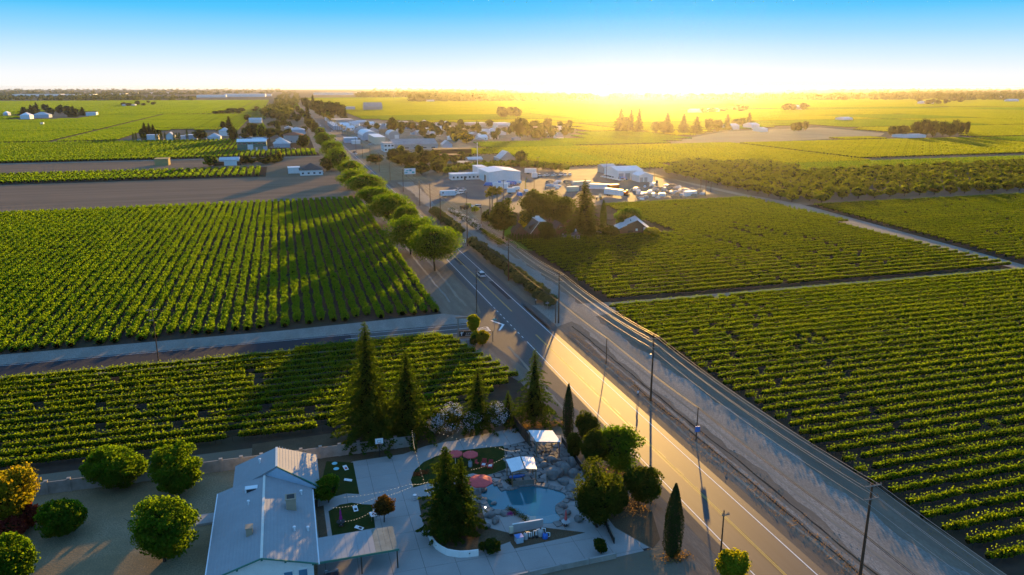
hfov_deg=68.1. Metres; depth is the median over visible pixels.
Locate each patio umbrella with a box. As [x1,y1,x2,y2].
[339,510,342,526]
[449,450,461,463]
[463,451,477,459]
[468,474,491,493]
[563,511,567,526]
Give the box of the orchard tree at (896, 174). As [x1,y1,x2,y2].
[890,172,902,177]
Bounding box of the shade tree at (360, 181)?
[342,173,388,192]
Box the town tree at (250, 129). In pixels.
[243,122,258,136]
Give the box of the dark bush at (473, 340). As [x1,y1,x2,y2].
[469,335,476,344]
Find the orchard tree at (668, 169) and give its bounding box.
[663,166,673,173]
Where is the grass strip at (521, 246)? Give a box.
[517,244,532,250]
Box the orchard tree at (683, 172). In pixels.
[679,169,690,177]
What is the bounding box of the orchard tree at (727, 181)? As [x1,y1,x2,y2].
[721,177,734,186]
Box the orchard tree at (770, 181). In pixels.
[763,179,773,184]
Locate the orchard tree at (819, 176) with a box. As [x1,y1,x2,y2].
[810,173,823,179]
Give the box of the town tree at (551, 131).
[548,128,556,136]
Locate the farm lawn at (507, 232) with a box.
[502,224,601,244]
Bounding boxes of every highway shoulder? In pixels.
[385,180,838,574]
[441,259,746,573]
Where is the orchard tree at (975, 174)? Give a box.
[970,172,981,177]
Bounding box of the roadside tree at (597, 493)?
[571,454,623,527]
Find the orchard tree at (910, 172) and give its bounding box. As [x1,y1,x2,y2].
[903,171,915,175]
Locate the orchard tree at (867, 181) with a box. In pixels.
[857,178,871,185]
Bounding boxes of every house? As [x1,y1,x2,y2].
[20,112,33,118]
[33,112,51,117]
[166,132,172,139]
[205,446,319,574]
[208,133,221,139]
[219,127,227,135]
[270,135,281,141]
[273,138,289,147]
[283,132,303,142]
[291,127,304,133]
[299,163,322,175]
[345,125,354,129]
[354,126,366,132]
[369,127,378,133]
[440,140,452,147]
[475,134,487,139]
[498,125,507,129]
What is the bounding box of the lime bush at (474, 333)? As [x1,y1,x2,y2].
[470,330,477,344]
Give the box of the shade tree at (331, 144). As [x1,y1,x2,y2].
[318,139,343,154]
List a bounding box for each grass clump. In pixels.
[413,468,429,476]
[505,506,528,520]
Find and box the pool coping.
[474,479,570,526]
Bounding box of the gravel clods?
[545,308,973,573]
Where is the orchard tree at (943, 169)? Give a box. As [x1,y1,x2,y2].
[941,167,952,171]
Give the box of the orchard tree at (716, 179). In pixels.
[711,175,722,184]
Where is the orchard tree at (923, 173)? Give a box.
[916,171,929,176]
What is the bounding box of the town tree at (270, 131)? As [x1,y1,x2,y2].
[263,127,275,138]
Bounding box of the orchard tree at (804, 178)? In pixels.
[794,175,806,180]
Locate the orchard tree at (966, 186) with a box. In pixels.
[958,181,972,192]
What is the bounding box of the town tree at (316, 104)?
[310,99,323,115]
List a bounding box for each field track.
[1,198,337,211]
[6,156,321,163]
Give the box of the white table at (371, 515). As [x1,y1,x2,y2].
[369,511,376,520]
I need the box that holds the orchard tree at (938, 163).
[930,162,943,166]
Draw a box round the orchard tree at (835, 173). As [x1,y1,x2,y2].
[827,171,839,175]
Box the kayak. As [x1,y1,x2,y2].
[509,474,524,478]
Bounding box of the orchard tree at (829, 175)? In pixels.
[824,173,835,177]
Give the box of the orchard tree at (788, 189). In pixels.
[779,187,792,192]
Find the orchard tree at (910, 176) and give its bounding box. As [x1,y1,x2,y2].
[902,174,915,180]
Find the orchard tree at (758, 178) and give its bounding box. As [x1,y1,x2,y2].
[752,175,763,181]
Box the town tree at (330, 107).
[318,101,339,116]
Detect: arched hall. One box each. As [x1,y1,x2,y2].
[358,129,376,139]
[385,129,399,138]
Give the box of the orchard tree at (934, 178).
[928,177,940,181]
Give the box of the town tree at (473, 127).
[470,124,479,130]
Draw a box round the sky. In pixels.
[0,0,1023,89]
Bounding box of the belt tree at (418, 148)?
[415,145,423,152]
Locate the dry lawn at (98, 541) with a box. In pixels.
[21,470,317,574]
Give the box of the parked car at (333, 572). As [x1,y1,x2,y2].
[324,568,339,574]
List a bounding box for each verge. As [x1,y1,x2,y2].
[0,342,422,382]
[340,130,425,179]
[350,186,480,315]
[388,181,1004,574]
[453,334,720,574]
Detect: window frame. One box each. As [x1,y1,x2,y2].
[283,570,292,574]
[298,568,307,574]
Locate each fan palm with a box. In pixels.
[484,188,490,226]
[487,186,497,227]
[492,186,503,201]
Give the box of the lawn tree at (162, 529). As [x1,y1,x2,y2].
[123,494,201,561]
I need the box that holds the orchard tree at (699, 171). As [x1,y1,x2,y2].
[695,169,704,173]
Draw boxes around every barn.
[86,112,97,115]
[363,102,382,109]
[495,150,514,162]
[614,215,648,233]
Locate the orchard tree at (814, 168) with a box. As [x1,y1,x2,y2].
[808,167,819,170]
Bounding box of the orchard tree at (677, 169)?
[672,166,681,173]
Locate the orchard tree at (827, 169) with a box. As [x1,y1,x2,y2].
[820,167,831,172]
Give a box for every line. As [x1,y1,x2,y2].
[3,324,464,365]
[343,145,817,574]
[529,344,754,574]
[536,334,785,574]
[536,335,783,574]
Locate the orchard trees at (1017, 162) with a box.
[974,158,1023,166]
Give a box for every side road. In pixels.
[0,334,351,375]
[350,323,469,341]
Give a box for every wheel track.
[381,216,449,301]
[421,253,466,305]
[463,227,919,574]
[464,232,903,574]
[508,347,623,476]
[571,326,877,574]
[574,338,853,574]
[585,340,870,574]
[633,384,858,573]
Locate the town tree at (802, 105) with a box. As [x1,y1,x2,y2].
[799,102,806,109]
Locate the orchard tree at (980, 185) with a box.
[972,180,988,192]
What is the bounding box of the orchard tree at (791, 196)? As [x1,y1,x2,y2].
[785,192,798,201]
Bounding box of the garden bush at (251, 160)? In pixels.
[248,158,256,163]
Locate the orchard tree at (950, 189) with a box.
[944,185,957,193]
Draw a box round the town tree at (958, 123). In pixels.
[952,119,961,135]
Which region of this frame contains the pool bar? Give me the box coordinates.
[506,456,536,486]
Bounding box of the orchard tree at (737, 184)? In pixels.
[731,181,742,188]
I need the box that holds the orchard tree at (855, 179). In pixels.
[845,177,858,182]
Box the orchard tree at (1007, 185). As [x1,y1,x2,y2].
[1000,181,1014,190]
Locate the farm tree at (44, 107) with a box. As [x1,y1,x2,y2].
[41,104,47,111]
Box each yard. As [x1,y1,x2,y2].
[421,164,718,212]
[514,205,654,228]
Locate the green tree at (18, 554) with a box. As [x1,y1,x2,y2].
[0,531,40,574]
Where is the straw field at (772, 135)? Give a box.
[659,127,883,143]
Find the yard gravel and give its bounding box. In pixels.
[431,201,493,219]
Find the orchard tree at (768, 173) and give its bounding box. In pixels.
[760,171,770,175]
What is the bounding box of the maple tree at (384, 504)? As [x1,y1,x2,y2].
[371,493,395,521]
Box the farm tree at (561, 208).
[546,195,576,223]
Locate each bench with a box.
[530,442,540,453]
[533,441,543,452]
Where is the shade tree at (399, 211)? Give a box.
[389,204,419,228]
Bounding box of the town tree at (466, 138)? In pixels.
[457,132,473,143]
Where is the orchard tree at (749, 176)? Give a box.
[741,173,753,179]
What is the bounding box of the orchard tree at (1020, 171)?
[1016,168,1023,174]
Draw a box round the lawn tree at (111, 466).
[78,444,147,488]
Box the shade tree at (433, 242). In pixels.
[405,224,464,270]
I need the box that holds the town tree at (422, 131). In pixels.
[418,127,427,135]
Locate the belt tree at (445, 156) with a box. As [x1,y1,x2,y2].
[442,152,448,162]
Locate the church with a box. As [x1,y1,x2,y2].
[379,123,387,132]
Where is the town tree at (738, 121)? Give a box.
[730,118,742,124]
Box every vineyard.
[0,100,268,114]
[0,113,265,141]
[308,96,1023,111]
[310,97,1008,104]
[347,108,892,117]
[356,114,565,120]
[413,115,1023,168]
[473,138,609,160]
[497,114,1023,145]
[773,107,1023,109]
[784,155,1023,168]
[805,106,1023,118]
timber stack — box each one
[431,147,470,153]
[439,153,463,160]
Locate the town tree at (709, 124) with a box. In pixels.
[705,118,714,131]
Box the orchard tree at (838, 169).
[831,167,842,171]
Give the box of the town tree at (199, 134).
[192,129,206,138]
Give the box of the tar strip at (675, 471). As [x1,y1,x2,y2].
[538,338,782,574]
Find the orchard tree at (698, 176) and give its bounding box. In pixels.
[695,174,704,179]
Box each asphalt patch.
[453,258,464,264]
[489,281,511,298]
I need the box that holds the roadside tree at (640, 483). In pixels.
[622,462,664,503]
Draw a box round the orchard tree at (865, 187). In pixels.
[857,185,868,190]
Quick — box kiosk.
[351,140,360,143]
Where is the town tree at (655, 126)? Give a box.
[650,121,658,132]
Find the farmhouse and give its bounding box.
[524,216,552,237]
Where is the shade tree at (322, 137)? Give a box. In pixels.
[314,132,335,144]
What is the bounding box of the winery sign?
[455,317,472,336]
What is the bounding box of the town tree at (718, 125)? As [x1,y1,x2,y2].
[713,120,722,131]
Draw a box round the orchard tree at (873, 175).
[865,173,875,178]
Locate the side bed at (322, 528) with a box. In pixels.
[316,505,327,537]
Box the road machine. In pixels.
[460,203,472,209]
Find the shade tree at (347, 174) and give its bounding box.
[335,167,369,189]
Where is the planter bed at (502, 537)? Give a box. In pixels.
[418,496,511,550]
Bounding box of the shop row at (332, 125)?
[327,121,342,129]
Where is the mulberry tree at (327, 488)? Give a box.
[312,473,339,502]
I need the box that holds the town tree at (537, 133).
[531,130,542,137]
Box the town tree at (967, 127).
[965,121,970,132]
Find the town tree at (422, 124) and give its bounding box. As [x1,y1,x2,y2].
[418,122,426,127]
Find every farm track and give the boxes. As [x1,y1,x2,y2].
[612,268,1014,303]
[655,175,1023,268]
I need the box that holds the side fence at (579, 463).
[561,436,614,543]
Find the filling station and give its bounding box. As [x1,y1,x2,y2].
[343,137,357,142]
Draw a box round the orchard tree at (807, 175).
[798,172,810,177]
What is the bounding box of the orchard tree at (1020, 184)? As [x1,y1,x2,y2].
[1014,180,1023,189]
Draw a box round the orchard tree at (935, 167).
[929,165,941,170]
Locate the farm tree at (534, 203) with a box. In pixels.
[517,189,551,223]
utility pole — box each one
[145,308,158,360]
[473,269,479,312]
[505,239,511,280]
[555,273,563,322]
[648,335,659,400]
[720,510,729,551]
[858,482,881,574]
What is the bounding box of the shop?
[343,129,353,134]
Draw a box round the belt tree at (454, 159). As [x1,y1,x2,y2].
[449,155,459,163]
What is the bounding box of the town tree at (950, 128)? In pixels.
[943,122,958,136]
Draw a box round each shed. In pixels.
[154,157,170,165]
[213,157,240,165]
[249,118,261,122]
[287,166,299,173]
[464,122,487,126]
[465,156,482,162]
[492,122,509,128]
[510,222,525,238]
[553,134,563,137]
[595,214,615,224]
[597,164,615,172]
[688,109,701,112]
[722,123,739,129]
[743,123,759,128]
[753,127,767,131]
[835,117,852,119]
[892,133,925,137]
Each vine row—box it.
[0,141,49,154]
[0,141,63,158]
[0,141,68,159]
[0,141,73,162]
[0,171,22,180]
[0,171,29,182]
[0,204,152,350]
[0,205,132,316]
[0,205,139,327]
[0,205,145,338]
[0,206,99,275]
[0,206,105,282]
[0,206,112,290]
[0,206,118,298]
[0,206,125,307]
[0,207,78,257]
[0,207,85,263]
[0,207,91,268]
[0,208,57,242]
[0,208,64,246]
[0,208,71,251]
[0,209,44,233]
[0,209,50,237]
[0,210,16,218]
[0,210,22,222]
[0,210,29,225]
[0,210,35,229]
[0,333,452,381]
[0,337,460,387]
[0,340,467,394]
[0,345,475,399]
[0,350,483,405]
[0,354,491,413]
[0,359,500,420]
[0,364,508,426]
[0,369,518,433]
[0,375,508,442]
[0,396,472,458]
[0,403,460,468]
[1,141,54,155]
[1,142,30,148]
[1,384,493,450]
[4,141,78,162]
[8,171,36,182]
[8,204,159,351]
[11,141,82,161]
[17,141,86,161]
[17,171,46,182]
[20,204,164,351]
[23,141,91,161]
[25,170,54,181]
[29,141,96,161]
[34,170,61,181]
[36,141,100,161]
[37,203,172,348]
[41,140,105,161]
[43,170,68,181]
[48,140,109,161]
[51,203,177,347]
[52,171,77,181]
[54,140,114,160]
[60,140,118,160]
[60,169,85,180]
[66,203,184,346]
[67,140,122,160]
[69,169,93,180]
[72,140,127,160]
[77,169,101,180]
[78,140,131,160]
[83,203,190,341]
[84,140,136,160]
[86,169,108,180]
[91,140,140,159]
[94,203,197,344]
[95,170,115,179]
[97,140,144,159]
[103,140,149,159]
[103,169,123,179]
[108,140,153,159]
[110,202,204,342]
[111,168,131,179]
[114,139,158,159]
[120,169,138,179]
[121,140,162,159]
[125,201,209,336]
[126,139,166,158]
[127,168,145,178]
[132,139,171,158]
[135,201,215,340]
[136,168,153,178]
[138,139,175,158]
[143,168,160,178]
[144,139,179,158]
[150,139,184,158]
[151,201,222,337]
[153,167,167,178]
[155,139,187,157]
[161,139,192,157]
[161,167,175,177]
[166,201,228,333]
[167,139,196,157]
[169,167,182,177]
[172,139,201,158]
[175,167,189,177]
[178,139,205,157]
[179,200,234,333]
[184,138,209,157]
[184,167,197,177]
[190,138,213,157]
[190,200,240,333]
[193,167,203,176]
[195,139,217,157]
[201,138,222,157]
[201,166,211,176]
[202,200,246,333]
[208,138,225,154]
[208,166,218,176]
[213,138,229,156]
[216,166,225,176]
[217,139,234,156]
[217,200,252,332]
[223,138,237,156]
[224,166,232,175]
[228,138,242,156]
[231,166,239,175]
[231,199,259,330]
[238,166,246,175]
[242,199,265,329]
[247,165,253,175]
[254,165,260,174]
[255,199,271,328]
[268,198,278,323]
[279,199,289,326]
[285,198,301,321]
[291,198,313,323]
[294,330,441,350]
[297,198,325,320]
[303,197,336,321]
[309,198,349,320]
[315,197,359,316]
[321,196,370,314]
[326,196,384,317]
[332,196,393,312]
[337,195,406,314]
[343,196,416,314]
[348,195,428,312]
[355,196,438,311]
[517,221,837,243]
[522,221,845,243]
[524,223,852,245]
[527,225,858,250]
[532,227,866,250]
[535,228,873,252]
[538,230,880,255]
[544,232,888,259]
[547,234,896,260]
[550,236,902,264]
[556,237,914,265]
[560,240,922,268]
[563,241,929,273]
[570,244,940,273]
[574,246,949,277]
[577,249,957,280]
[585,250,968,285]
[589,253,978,286]
[593,256,988,290]
[602,258,1000,293]
[605,195,750,204]
[605,196,754,205]
[607,261,1011,297]
[609,267,1023,309]
[610,197,760,206]
[616,270,1023,311]
[619,274,1023,316]
[624,276,1023,317]
[631,281,1023,321]
[638,284,1023,327]
[641,288,1023,329]
[647,292,1023,334]
[657,296,1023,340]
[660,213,828,225]
[662,301,1023,343]
[663,215,834,227]
[667,305,1023,349]
[670,216,842,228]
[674,217,848,230]
[675,309,1023,354]
[685,314,1023,357]
[691,320,1023,364]
[697,324,1023,369]
[707,331,1023,374]
[718,335,1023,379]
[723,341,1023,387]
[732,347,1023,393]
[745,355,1023,398]
[754,362,1023,406]
[762,370,1023,412]
[774,376,1023,421]
[788,385,1023,429]
[799,394,1023,437]
[808,403,1023,446]
[813,192,1023,204]
[818,193,1023,206]
[823,195,1023,207]
[826,412,1023,455]
[828,197,1023,208]
[833,198,1023,210]
[841,425,1023,464]
[853,434,1023,474]
[867,446,1023,483]
[871,208,1023,220]
[876,211,1023,222]
[883,212,1023,223]
[888,459,1023,496]
[889,214,1023,225]
[895,216,1023,226]
[902,218,1023,228]
[905,472,1023,507]
[909,221,1023,230]
[915,223,1023,232]
[919,487,1023,521]
[922,225,1023,234]
[930,227,1023,236]
[937,229,1023,238]
[941,503,1023,534]
[945,232,1023,240]
[953,234,1023,242]
[961,237,1023,244]
[965,519,1023,547]
[969,240,1023,246]
[978,242,1023,249]
[985,540,1023,562]
[986,245,1023,251]
[996,248,1023,254]
[1004,252,1023,256]
[1015,255,1023,258]
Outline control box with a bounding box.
[509,526,512,536]
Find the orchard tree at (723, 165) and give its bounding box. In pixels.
[718,162,729,168]
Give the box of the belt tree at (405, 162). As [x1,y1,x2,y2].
[401,160,412,165]
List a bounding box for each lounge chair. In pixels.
[480,458,486,466]
[487,459,492,468]
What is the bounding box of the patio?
[318,428,650,574]
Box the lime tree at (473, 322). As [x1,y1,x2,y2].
[467,314,480,331]
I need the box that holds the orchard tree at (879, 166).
[870,164,882,168]
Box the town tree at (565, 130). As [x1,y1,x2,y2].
[560,126,568,134]
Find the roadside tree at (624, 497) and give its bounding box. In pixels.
[608,485,629,516]
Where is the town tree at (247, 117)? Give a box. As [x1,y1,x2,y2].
[243,114,250,121]
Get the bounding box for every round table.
[337,519,344,525]
[561,519,569,526]
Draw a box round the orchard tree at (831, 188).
[823,185,837,192]
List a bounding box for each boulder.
[484,511,495,517]
[492,516,498,524]
[500,511,506,516]
[540,461,548,467]
[546,455,557,462]
[547,467,562,480]
[557,478,568,485]
[558,503,567,508]
[559,463,570,475]
[562,509,570,515]
[565,484,575,491]
[567,456,575,467]
[567,493,575,500]
[568,468,577,478]
[574,515,582,522]
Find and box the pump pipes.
[528,529,539,539]
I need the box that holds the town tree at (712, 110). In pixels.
[708,108,718,111]
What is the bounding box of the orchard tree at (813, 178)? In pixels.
[806,177,818,180]
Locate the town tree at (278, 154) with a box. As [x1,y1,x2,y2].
[276,150,281,159]
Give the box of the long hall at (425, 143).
[388,138,437,149]
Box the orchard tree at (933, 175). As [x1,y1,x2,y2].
[928,173,941,177]
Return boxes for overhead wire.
[363,142,1005,574]
[367,149,960,574]
[372,151,981,573]
[376,152,997,573]
[376,154,980,574]
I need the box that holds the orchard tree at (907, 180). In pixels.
[901,178,913,182]
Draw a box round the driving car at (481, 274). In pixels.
[477,271,485,277]
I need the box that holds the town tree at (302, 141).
[296,135,309,147]
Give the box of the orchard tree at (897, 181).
[889,179,900,184]
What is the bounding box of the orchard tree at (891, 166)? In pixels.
[882,164,894,168]
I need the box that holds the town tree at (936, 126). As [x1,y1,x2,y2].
[929,120,941,136]
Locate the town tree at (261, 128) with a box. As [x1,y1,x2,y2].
[256,123,266,136]
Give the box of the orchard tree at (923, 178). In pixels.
[915,177,929,182]
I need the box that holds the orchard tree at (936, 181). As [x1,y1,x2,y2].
[929,180,941,184]
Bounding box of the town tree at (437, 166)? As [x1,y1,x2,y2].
[429,161,445,172]
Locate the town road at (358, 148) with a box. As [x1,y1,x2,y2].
[315,118,369,153]
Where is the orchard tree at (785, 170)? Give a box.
[779,168,789,173]
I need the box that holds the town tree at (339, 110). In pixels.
[335,103,345,117]
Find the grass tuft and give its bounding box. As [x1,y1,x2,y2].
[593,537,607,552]
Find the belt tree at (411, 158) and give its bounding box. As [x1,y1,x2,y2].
[407,153,416,164]
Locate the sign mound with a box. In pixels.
[448,339,476,345]
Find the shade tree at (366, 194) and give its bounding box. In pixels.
[355,186,395,203]
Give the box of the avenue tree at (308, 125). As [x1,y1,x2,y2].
[306,120,312,127]
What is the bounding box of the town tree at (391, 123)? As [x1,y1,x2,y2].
[386,116,398,130]
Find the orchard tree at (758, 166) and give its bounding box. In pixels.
[752,165,762,169]
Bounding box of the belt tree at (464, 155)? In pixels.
[460,153,471,159]
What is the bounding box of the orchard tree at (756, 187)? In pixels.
[750,182,764,193]
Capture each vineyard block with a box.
[471,150,498,154]
[477,144,509,147]
[534,158,575,161]
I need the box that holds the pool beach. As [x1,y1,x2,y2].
[517,512,559,523]
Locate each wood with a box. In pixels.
[0,88,284,95]
[0,94,137,100]
[63,93,196,99]
[259,102,294,117]
[273,90,300,104]
[355,89,511,96]
[372,87,1023,91]
[407,91,600,101]
[605,92,844,99]
[813,89,1023,100]
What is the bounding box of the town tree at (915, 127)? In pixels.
[910,120,920,132]
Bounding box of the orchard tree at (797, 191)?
[790,188,806,195]
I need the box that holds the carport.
[318,526,398,573]
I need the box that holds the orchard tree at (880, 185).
[873,182,886,189]
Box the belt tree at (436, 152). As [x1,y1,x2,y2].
[431,150,442,155]
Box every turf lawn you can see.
[323,461,358,495]
[329,503,374,534]
[411,446,505,486]
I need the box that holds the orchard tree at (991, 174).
[982,173,995,176]
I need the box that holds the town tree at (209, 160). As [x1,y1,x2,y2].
[202,155,217,166]
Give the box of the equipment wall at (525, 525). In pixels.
[512,518,542,531]
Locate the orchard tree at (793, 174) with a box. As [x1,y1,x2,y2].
[787,171,798,177]
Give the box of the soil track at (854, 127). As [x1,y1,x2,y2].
[832,126,882,132]
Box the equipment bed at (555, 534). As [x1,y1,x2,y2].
[510,528,584,548]
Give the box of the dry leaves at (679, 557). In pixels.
[650,545,693,563]
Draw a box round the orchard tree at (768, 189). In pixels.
[761,184,776,195]
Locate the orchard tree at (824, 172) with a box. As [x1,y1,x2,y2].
[815,170,826,174]
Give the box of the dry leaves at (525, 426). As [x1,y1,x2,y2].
[509,421,546,431]
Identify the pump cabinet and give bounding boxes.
[514,533,523,543]
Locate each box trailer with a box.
[440,190,454,196]
[493,182,507,188]
[507,188,515,193]
[525,168,535,173]
[604,188,623,195]
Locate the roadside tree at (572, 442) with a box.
[566,432,581,458]
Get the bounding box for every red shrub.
[0,514,28,538]
[12,500,39,527]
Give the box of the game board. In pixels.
[354,525,363,529]
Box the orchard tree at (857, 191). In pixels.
[851,187,866,198]
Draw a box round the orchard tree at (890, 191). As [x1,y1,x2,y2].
[882,187,898,196]
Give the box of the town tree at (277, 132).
[275,130,282,135]
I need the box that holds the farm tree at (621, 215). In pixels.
[613,206,645,222]
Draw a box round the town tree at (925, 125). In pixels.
[919,118,931,134]
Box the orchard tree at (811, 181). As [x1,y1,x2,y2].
[805,179,815,184]
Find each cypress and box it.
[562,383,574,439]
[600,200,606,227]
[662,483,684,557]
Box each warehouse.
[12,94,53,95]
[54,94,96,95]
[196,95,226,96]
[224,94,265,96]
[236,138,266,150]
[313,93,353,94]
[330,118,352,122]
[340,122,348,128]
[368,134,384,144]
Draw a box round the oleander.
[469,220,476,227]
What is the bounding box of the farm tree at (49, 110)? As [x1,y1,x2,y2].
[46,107,54,114]
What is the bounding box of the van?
[483,182,492,185]
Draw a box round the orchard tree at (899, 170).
[893,169,904,172]
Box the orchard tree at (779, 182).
[773,178,786,186]
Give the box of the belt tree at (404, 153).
[400,150,409,155]
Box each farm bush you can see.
[481,209,491,221]
[518,215,527,226]
[537,221,555,239]
[601,226,619,235]
[643,227,660,236]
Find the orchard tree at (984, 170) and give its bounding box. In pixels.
[979,168,991,173]
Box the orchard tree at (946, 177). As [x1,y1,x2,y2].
[941,175,957,180]
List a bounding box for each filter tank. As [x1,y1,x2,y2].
[523,531,529,539]
[538,527,545,536]
[542,532,549,539]
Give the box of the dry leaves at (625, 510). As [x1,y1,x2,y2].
[613,497,661,520]
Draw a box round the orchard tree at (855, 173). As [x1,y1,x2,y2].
[850,172,863,177]
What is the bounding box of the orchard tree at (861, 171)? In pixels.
[854,170,865,174]
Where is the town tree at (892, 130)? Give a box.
[887,126,897,134]
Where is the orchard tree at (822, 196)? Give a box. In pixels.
[812,192,830,202]
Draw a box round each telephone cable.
[467,231,912,574]
[471,234,914,574]
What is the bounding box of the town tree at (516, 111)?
[512,108,521,115]
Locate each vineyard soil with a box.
[0,139,319,163]
[0,167,266,184]
[0,198,440,354]
[0,343,527,474]
[514,201,1010,301]
[616,274,1023,574]
[806,197,1023,264]
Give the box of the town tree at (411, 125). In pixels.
[407,122,416,129]
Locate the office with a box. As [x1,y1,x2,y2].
[449,172,479,179]
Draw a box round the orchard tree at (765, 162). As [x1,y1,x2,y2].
[758,159,769,164]
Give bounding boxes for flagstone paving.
[487,441,580,484]
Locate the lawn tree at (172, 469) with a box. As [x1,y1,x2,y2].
[147,440,203,494]
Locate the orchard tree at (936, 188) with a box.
[926,184,943,194]
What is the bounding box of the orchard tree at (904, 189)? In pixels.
[898,186,912,195]
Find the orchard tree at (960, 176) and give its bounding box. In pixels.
[956,175,968,178]
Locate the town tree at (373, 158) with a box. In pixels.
[366,154,383,162]
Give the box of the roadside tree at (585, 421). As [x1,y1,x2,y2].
[575,410,600,437]
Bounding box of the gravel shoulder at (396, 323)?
[0,314,467,364]
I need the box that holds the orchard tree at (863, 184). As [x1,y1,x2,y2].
[856,182,869,188]
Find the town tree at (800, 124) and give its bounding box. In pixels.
[796,121,803,130]
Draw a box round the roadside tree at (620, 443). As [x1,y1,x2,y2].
[599,421,645,473]
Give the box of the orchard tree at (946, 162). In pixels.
[941,160,952,165]
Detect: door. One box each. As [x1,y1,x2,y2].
[213,162,223,165]
[247,144,252,150]
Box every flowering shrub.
[423,409,446,433]
[439,401,463,430]
[460,411,481,430]
[484,400,510,425]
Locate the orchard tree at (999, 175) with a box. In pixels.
[996,173,1008,177]
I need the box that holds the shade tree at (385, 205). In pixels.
[364,192,415,221]
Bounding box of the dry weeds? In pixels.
[562,326,991,574]
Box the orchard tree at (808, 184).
[798,181,811,187]
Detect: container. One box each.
[531,172,537,177]
[566,186,578,191]
[572,180,590,185]
[589,183,608,188]
[607,184,618,188]
[683,190,696,195]
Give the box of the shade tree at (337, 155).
[324,146,351,169]
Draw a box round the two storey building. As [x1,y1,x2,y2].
[381,142,393,151]
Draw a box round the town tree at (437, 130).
[434,126,441,134]
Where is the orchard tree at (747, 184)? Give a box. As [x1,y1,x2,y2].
[741,180,754,190]
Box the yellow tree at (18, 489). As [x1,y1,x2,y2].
[0,460,42,519]
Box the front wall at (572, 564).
[513,552,616,574]
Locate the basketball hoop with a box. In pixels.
[375,438,382,456]
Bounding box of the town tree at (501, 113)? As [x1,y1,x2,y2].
[496,110,509,116]
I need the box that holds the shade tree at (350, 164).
[336,160,367,173]
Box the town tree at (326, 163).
[320,157,333,170]
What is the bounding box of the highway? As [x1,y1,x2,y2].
[299,105,827,574]
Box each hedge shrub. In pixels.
[428,206,439,214]
[431,208,441,215]
[440,216,450,221]
[445,219,457,226]
[453,226,465,233]
[466,236,477,245]
[470,241,481,248]
[475,242,487,252]
[479,246,494,255]
[483,250,499,259]
[489,253,504,264]
[495,257,507,269]
[502,261,514,271]
[504,266,522,278]
[513,270,528,283]
[518,275,535,287]
[524,281,543,294]
[532,285,550,299]
[539,293,557,305]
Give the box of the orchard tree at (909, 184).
[901,182,913,187]
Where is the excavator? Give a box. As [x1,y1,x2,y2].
[623,188,636,195]
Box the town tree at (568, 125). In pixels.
[564,123,571,127]
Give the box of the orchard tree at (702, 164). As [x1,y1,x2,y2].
[698,161,707,168]
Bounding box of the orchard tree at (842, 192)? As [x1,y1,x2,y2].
[836,187,849,197]
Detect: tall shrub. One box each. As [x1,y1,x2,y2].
[442,166,450,172]
[450,166,459,172]
[459,164,468,170]
[468,163,474,169]
[493,161,502,165]
[502,161,510,166]
[511,161,518,166]
[519,161,527,167]
[528,161,534,166]
[536,161,543,167]
[544,162,552,167]
[560,163,569,169]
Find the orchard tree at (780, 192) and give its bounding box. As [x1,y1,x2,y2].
[772,189,788,198]
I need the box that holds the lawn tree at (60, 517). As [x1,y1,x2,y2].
[32,497,87,538]
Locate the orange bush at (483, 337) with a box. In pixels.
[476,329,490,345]
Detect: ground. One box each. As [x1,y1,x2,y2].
[0,89,1023,574]
[302,107,579,176]
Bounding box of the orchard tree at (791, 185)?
[783,182,796,188]
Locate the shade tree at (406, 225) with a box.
[380,213,436,253]
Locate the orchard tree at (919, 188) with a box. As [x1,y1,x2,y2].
[913,184,927,194]
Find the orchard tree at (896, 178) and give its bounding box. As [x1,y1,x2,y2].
[889,176,901,181]
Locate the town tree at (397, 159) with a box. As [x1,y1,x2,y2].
[390,155,406,164]
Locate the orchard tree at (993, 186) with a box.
[987,183,1002,191]
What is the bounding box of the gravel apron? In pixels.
[522,302,623,327]
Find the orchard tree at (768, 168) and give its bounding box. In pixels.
[760,165,771,171]
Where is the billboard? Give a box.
[404,168,415,175]
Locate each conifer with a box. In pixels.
[17,107,25,114]
[29,107,37,113]
[33,102,40,111]
[67,106,79,116]
[78,107,85,114]
[140,122,146,137]
[145,123,150,135]
[149,124,155,133]
[224,116,233,128]
[304,99,310,120]
[330,321,407,458]
[342,108,347,117]
[378,350,437,452]
[415,446,477,546]
[448,458,487,538]
[455,368,498,436]
[499,391,520,428]
[504,350,562,432]
[557,179,611,239]
[613,108,628,130]
[628,109,634,130]
[632,108,643,131]
[659,113,674,132]
[677,114,689,132]
[690,116,704,133]
[721,114,732,129]
[746,113,753,122]
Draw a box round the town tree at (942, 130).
[939,120,947,134]
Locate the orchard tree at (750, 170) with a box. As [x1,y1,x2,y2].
[744,167,754,172]
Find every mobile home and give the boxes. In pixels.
[146,134,157,139]
[185,134,196,139]
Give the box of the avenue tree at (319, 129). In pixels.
[315,127,325,132]
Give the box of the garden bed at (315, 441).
[252,408,546,509]
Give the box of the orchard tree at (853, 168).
[845,167,856,170]
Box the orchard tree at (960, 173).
[955,172,967,176]
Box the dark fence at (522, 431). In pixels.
[513,416,528,444]
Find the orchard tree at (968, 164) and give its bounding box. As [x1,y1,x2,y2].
[964,162,976,167]
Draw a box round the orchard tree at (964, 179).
[957,178,972,182]
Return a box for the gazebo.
[571,229,580,236]
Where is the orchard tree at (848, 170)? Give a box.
[842,169,853,172]
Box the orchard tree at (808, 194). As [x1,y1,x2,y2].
[801,190,816,200]
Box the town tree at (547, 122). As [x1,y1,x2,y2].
[543,117,551,129]
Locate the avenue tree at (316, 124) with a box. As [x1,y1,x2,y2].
[311,122,318,127]
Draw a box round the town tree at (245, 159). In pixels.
[241,156,250,163]

